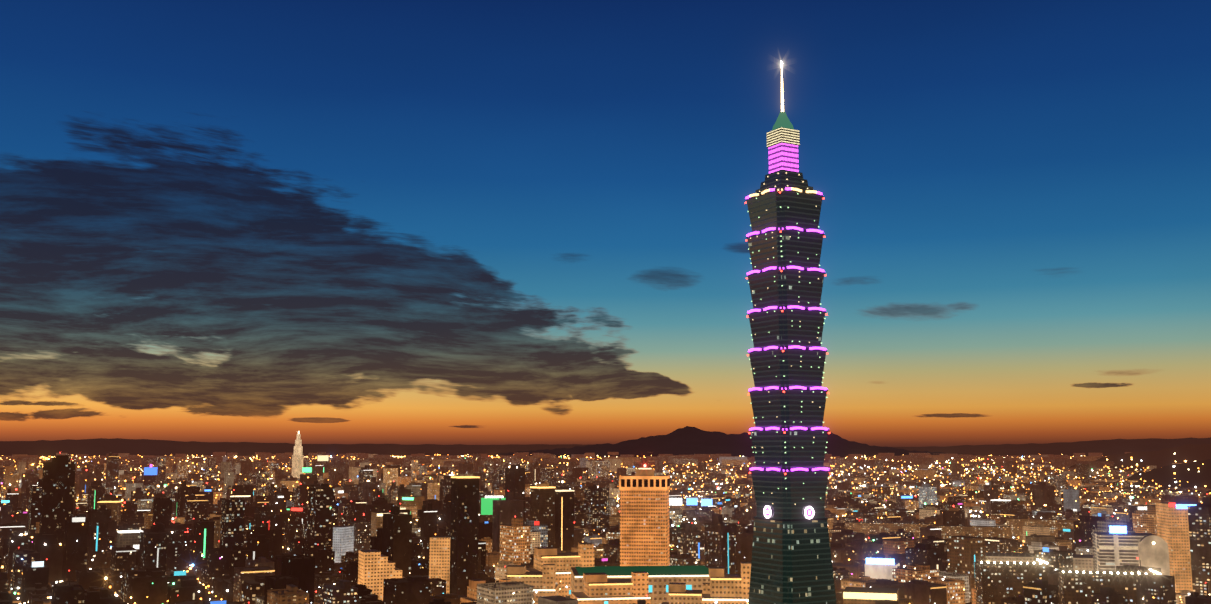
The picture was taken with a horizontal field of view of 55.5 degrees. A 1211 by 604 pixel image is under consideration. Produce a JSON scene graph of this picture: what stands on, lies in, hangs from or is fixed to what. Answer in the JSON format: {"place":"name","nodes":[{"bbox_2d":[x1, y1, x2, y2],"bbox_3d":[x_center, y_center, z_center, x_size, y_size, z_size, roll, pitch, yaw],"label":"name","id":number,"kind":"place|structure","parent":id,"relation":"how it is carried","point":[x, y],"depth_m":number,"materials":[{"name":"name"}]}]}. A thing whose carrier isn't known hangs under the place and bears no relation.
{"place":"outdoors","nodes":[
{"label":"outdoors","id":0,"kind":"place"},
{"bbox_2d":[8,456,1072,603],"bbox_3d":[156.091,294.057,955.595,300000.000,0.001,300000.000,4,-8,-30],"label":"ground","id":1,"kind":"structure","parent":0,"point":[207,597],"depth_m":1327.73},
{"bbox_2d":[0,434,1210,603],"bbox_3d":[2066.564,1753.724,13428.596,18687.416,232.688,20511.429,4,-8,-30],"label":"city buildings","id":2,"kind":"structure","parent":1,"relation":"on","point":[378,561],"depth_m":1566.09,"materials":[{"name":"brown concrete"}]},
{"bbox_2d":[0,431,1210,603],"bbox_3d":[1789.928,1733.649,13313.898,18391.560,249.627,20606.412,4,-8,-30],"label":"city light points","id":3,"kind":"structure","parent":1,"relation":"on","point":[652,571],"depth_m":1571.93,"materials":[{"name":"yellow"}]},
{"bbox_2d":[494,426,972,457],"bbox_3d":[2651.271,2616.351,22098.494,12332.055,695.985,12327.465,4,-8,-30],"label":"mountain","id":4,"kind":"structure","parent":1,"relation":"on","point":[687,440],"depth_m":20073.21,"materials":[{"name":"black"}]},
{"bbox_2d":[745,61,836,603],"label":"skyscraper","id":5,"kind":"structure","parent":1,"relation":"on","point":[791,561],"depth_m":965.47,"materials":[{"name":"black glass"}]},
{"bbox_2d":[0,437,1210,455],"bbox_3d":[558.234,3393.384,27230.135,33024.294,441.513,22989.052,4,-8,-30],"label":"ridge","id":6,"kind":"structure","parent":0,"point":[98,447],"depth_m":26166.45,"materials":[{"name":"black"}]},
{"bbox_2d":[0,0,1210,446],"label":"sky","id":7,"kind":"structure","parent":0,"point":[403,222],"materials":[{"name":"blue"}]},
{"bbox_2d":[1067,444,1210,471],"bbox_3d":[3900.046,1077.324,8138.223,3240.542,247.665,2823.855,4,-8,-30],"label":"hill","id":8,"kind":"structure","parent":0,"point":[1189,453],"depth_m":7690.28,"materials":[{"name":"brown"}]},
{"bbox_2d":[1104,459,1210,494],"bbox_3d":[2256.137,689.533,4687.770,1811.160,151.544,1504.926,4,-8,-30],"label":"hill","id":9,"kind":"structure","parent":0,"point":[1164,476],"depth_m":4380.21,"materials":[{"name":"brown"}]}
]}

